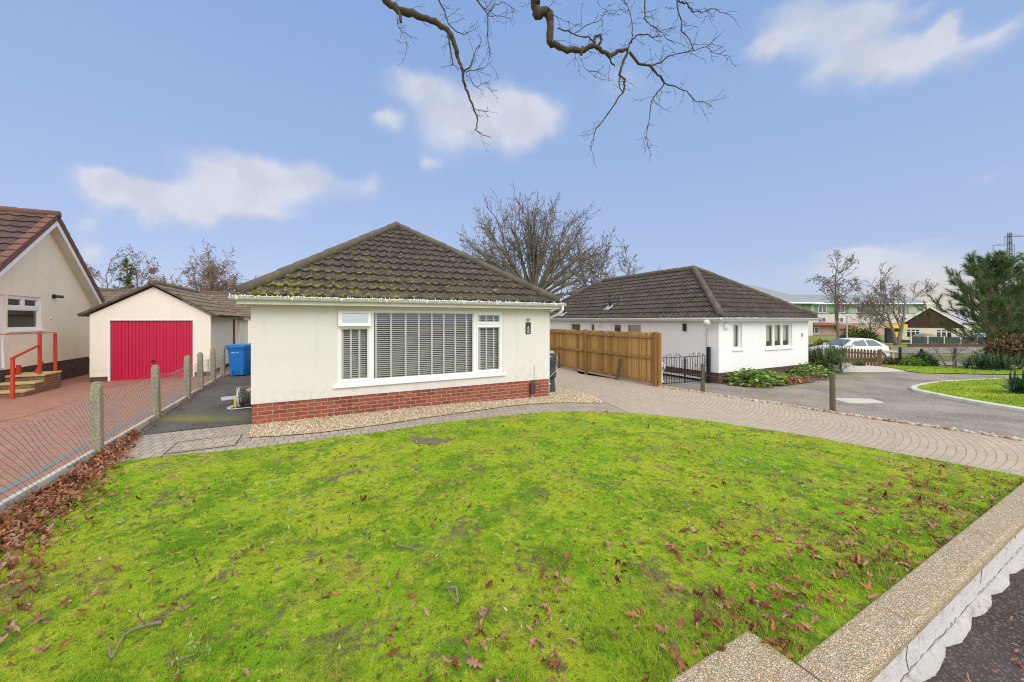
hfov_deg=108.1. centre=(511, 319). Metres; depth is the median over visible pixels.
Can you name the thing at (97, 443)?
chain link fence
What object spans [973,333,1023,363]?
hedge
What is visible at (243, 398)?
hose reel
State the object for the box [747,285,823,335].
apartment block
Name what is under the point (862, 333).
conifer bush
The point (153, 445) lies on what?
path
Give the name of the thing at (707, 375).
fence wire
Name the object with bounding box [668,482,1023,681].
garden wall
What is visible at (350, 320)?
window
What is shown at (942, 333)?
window
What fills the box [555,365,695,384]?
side passage
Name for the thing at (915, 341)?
fence
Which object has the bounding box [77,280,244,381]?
garage
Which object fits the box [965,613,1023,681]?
leaf litter
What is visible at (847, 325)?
lamp post
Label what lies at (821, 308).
window
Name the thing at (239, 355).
recycling bin
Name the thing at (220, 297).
bungalow
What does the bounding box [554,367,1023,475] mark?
driveway
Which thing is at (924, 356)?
shrub
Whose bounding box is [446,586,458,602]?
fallen twig
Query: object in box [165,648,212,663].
fallen twig
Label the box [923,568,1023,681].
pavement
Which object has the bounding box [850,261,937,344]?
bare tree
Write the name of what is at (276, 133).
sky
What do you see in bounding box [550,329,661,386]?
wooden fence
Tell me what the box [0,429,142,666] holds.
leaf drift
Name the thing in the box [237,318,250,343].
shed
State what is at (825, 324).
apartment block
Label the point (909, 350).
street
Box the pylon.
[993,232,1023,286]
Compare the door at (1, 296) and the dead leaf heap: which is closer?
the door at (1, 296)
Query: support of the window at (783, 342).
in the bungalow at (692, 309)
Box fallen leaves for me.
[152,418,969,679]
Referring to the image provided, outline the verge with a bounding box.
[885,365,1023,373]
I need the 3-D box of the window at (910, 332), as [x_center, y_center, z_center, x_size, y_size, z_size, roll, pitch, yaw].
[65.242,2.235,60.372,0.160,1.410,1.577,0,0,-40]
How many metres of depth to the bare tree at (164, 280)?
52.41 m
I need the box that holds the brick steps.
[0,371,61,397]
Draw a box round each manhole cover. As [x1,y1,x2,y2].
[163,434,242,454]
[836,398,882,402]
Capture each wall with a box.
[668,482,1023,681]
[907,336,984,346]
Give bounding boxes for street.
[891,348,982,353]
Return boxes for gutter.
[229,293,565,304]
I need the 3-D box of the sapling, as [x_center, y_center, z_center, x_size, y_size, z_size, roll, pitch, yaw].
[20.663,1.433,17.494,2.376,2.332,1.224,0,0,26]
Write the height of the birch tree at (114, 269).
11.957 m
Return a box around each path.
[93,401,628,467]
[139,373,251,434]
[842,363,906,372]
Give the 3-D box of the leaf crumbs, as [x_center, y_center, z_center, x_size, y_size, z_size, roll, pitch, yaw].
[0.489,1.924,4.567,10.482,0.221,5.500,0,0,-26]
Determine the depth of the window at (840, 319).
91.50 m
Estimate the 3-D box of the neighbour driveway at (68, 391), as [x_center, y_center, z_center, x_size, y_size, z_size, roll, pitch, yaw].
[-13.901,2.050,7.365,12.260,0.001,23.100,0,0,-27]
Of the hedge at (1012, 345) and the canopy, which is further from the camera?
the canopy
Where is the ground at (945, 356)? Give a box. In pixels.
[89,324,1023,432]
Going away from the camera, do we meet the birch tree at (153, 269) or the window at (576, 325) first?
the window at (576, 325)
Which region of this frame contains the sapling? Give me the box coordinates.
[916,328,980,367]
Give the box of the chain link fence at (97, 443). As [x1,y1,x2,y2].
[0,346,224,513]
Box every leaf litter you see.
[135,374,230,430]
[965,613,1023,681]
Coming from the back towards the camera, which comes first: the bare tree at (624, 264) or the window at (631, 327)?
the bare tree at (624, 264)
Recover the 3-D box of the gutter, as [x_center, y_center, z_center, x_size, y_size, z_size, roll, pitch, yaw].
[-1.670,-0.402,7.702,6.791,0.085,0.044,0,0,-27]
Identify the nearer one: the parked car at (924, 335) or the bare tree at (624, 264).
the bare tree at (624, 264)
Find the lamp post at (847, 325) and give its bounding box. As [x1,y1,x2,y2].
[846,314,852,337]
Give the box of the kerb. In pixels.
[910,378,1023,412]
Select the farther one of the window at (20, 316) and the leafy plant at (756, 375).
the leafy plant at (756, 375)
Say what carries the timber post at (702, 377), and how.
on the driveway at (1005, 455)
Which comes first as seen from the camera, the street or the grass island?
the grass island
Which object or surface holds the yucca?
on the grass island
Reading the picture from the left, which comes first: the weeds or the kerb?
the weeds
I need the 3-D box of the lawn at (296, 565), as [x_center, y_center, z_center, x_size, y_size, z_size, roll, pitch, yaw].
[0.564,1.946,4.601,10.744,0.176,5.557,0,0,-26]
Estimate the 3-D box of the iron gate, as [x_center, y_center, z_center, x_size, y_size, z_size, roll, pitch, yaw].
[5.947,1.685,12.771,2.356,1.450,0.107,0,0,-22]
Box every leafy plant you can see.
[725,368,774,387]
[743,368,789,384]
[768,371,806,381]
[787,362,836,378]
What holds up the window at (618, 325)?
in the bungalow at (692, 309)
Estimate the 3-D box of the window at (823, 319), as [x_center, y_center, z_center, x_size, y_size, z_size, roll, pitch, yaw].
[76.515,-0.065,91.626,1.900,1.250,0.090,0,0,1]
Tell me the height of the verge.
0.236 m
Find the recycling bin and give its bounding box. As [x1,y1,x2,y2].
[224,344,250,374]
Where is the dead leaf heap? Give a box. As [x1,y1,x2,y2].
[760,375,819,387]
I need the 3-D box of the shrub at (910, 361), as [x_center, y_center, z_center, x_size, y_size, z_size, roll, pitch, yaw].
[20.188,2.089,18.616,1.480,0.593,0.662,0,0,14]
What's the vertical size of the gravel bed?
0.150 m
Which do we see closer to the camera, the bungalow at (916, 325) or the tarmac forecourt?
the tarmac forecourt
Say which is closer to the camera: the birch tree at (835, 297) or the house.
the house
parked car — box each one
[809,338,890,360]
[912,333,938,336]
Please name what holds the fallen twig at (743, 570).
on the lawn at (296, 565)
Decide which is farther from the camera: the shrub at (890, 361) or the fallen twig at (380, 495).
the shrub at (890, 361)
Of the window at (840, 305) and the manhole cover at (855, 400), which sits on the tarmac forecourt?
the manhole cover at (855, 400)
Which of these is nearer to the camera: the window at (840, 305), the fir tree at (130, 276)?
the fir tree at (130, 276)
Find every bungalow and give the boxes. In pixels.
[89,288,250,357]
[227,222,566,423]
[549,265,821,383]
[899,306,971,342]
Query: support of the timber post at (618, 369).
on the driveway at (1005, 455)
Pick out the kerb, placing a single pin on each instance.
(914, 388)
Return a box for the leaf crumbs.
[1,411,1023,681]
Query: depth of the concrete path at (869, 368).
17.00 m
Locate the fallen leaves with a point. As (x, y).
(177, 676)
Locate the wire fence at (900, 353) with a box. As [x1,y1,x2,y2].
[893,347,989,366]
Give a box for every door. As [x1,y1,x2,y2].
[0,294,2,369]
[111,321,192,380]
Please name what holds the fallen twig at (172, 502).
on the lawn at (296, 565)
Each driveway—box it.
[0,364,229,500]
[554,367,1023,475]
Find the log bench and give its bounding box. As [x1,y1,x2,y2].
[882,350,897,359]
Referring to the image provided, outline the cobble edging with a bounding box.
[656,385,1023,440]
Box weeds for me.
[104,409,898,674]
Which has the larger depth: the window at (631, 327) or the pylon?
the pylon
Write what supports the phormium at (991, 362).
on the verge
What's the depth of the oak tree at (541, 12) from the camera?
4.22 m
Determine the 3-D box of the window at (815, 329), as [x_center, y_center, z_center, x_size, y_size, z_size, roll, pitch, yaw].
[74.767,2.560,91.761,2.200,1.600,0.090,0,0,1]
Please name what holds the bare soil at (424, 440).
on the lawn at (296, 565)
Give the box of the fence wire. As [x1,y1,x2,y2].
[564,359,815,386]
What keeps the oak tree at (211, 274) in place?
on the ground at (945, 356)
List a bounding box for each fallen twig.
[13,560,31,574]
[107,611,162,658]
[153,498,196,506]
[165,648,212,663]
[368,494,392,505]
[396,537,427,550]
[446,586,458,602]
[728,564,759,583]
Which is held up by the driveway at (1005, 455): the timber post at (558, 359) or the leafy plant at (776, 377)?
the timber post at (558, 359)
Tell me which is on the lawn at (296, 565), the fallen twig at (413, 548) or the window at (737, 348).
the fallen twig at (413, 548)
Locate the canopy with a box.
[883,324,907,342]
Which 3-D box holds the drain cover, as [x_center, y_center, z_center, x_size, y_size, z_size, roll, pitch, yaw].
[-6.451,1.822,8.747,0.640,0.028,0.400,0,0,-39]
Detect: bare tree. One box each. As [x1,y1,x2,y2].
[157,274,175,284]
[456,180,615,298]
[553,209,618,298]
[595,236,659,279]
[849,297,896,336]
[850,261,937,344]
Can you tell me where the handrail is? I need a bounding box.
[0,332,56,398]
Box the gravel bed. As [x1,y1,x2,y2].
[249,386,602,436]
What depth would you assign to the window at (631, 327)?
16.69 m
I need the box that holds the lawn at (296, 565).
[0,411,1023,681]
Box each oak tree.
[168,239,255,291]
[382,0,743,162]
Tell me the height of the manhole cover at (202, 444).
0.032 m
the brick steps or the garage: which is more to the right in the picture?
the garage
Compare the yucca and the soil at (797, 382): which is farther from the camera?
the soil at (797, 382)
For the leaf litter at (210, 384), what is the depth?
8.25 m
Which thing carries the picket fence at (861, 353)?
on the ground at (945, 356)
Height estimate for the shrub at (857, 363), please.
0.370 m
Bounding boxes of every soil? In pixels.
[410,436,452,445]
[725,373,828,385]
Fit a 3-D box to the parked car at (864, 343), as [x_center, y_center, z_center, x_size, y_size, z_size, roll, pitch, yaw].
[21.352,1.870,23.600,4.020,1.471,2.060,0,0,-2]
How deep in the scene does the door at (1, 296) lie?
10.23 m
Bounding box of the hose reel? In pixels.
[227,386,251,408]
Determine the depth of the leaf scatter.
2.69 m
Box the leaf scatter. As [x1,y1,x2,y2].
[15,410,1023,681]
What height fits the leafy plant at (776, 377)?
0.522 m
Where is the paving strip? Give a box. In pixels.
[0,393,182,493]
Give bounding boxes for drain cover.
[221,396,235,400]
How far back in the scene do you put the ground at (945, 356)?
40.76 m
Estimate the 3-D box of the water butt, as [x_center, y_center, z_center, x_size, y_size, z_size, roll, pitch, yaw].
[0.993,1.407,10.241,0.495,1.130,0.494,0,0,0]
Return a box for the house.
[0,206,104,382]
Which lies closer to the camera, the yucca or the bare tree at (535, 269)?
the yucca
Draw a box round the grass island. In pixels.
[917,379,1023,406]
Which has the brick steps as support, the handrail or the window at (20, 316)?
the handrail
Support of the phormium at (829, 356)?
on the ground at (945, 356)
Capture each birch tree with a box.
[84,248,134,288]
[111,244,167,288]
[804,250,863,338]
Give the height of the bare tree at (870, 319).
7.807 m
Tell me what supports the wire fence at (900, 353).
on the verge
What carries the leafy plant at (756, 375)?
on the soil at (797, 382)
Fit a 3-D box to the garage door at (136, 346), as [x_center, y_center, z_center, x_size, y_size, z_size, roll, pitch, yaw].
[-12.505,1.038,12.945,2.150,2.025,0.115,0,0,-27]
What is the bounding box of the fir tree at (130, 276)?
[113,257,136,288]
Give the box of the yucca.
[980,369,1023,393]
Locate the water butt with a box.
[550,351,557,391]
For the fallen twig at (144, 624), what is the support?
on the lawn at (296, 565)
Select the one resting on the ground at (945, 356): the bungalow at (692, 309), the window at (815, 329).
the bungalow at (692, 309)
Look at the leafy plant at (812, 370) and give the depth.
14.46 m
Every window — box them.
[6,295,44,332]
[333,310,505,388]
[571,322,579,329]
[613,323,620,331]
[627,323,640,331]
[732,323,743,350]
[765,323,793,350]
[813,327,818,332]
[818,305,825,312]
[818,317,825,321]
[837,305,844,312]
[838,317,843,321]
[906,329,919,337]
[936,330,951,336]
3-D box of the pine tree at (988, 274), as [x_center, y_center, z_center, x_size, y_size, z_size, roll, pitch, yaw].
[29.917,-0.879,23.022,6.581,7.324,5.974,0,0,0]
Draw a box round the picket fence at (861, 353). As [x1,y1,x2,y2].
[832,346,881,365]
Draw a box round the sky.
[0,0,1023,322]
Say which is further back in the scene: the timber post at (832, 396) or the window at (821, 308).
the window at (821, 308)
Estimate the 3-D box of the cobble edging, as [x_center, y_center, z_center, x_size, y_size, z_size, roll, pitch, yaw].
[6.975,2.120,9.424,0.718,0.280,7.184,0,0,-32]
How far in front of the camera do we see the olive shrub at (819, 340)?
29.87 m
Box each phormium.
[807,336,859,373]
[953,347,1023,370]
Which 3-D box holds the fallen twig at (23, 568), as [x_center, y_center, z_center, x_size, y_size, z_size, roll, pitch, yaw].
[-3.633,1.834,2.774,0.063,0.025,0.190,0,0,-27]
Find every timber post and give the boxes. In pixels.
[558,352,559,367]
[615,358,621,379]
[701,364,704,391]
[829,372,835,410]
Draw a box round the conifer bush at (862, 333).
[839,325,881,341]
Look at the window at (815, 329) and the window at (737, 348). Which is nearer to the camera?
the window at (737, 348)
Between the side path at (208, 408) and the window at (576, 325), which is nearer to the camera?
the side path at (208, 408)
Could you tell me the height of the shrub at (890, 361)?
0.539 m
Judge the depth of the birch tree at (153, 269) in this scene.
47.86 m
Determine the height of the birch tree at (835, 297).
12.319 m
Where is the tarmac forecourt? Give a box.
[662,359,1023,437]
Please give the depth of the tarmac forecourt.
10.59 m
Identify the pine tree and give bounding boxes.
[910,248,1023,350]
[965,275,1023,337]
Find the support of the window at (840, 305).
in the apartment block at (825, 324)
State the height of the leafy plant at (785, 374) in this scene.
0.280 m
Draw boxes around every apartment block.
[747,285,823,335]
[795,294,929,334]
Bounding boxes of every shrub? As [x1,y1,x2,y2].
[808,338,830,347]
[852,359,865,365]
[882,356,904,364]
[898,356,930,365]
[911,351,940,366]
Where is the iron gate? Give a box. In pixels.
[662,347,710,383]
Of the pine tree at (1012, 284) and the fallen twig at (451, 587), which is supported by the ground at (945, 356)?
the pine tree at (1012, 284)
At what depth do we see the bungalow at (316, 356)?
8.04 m

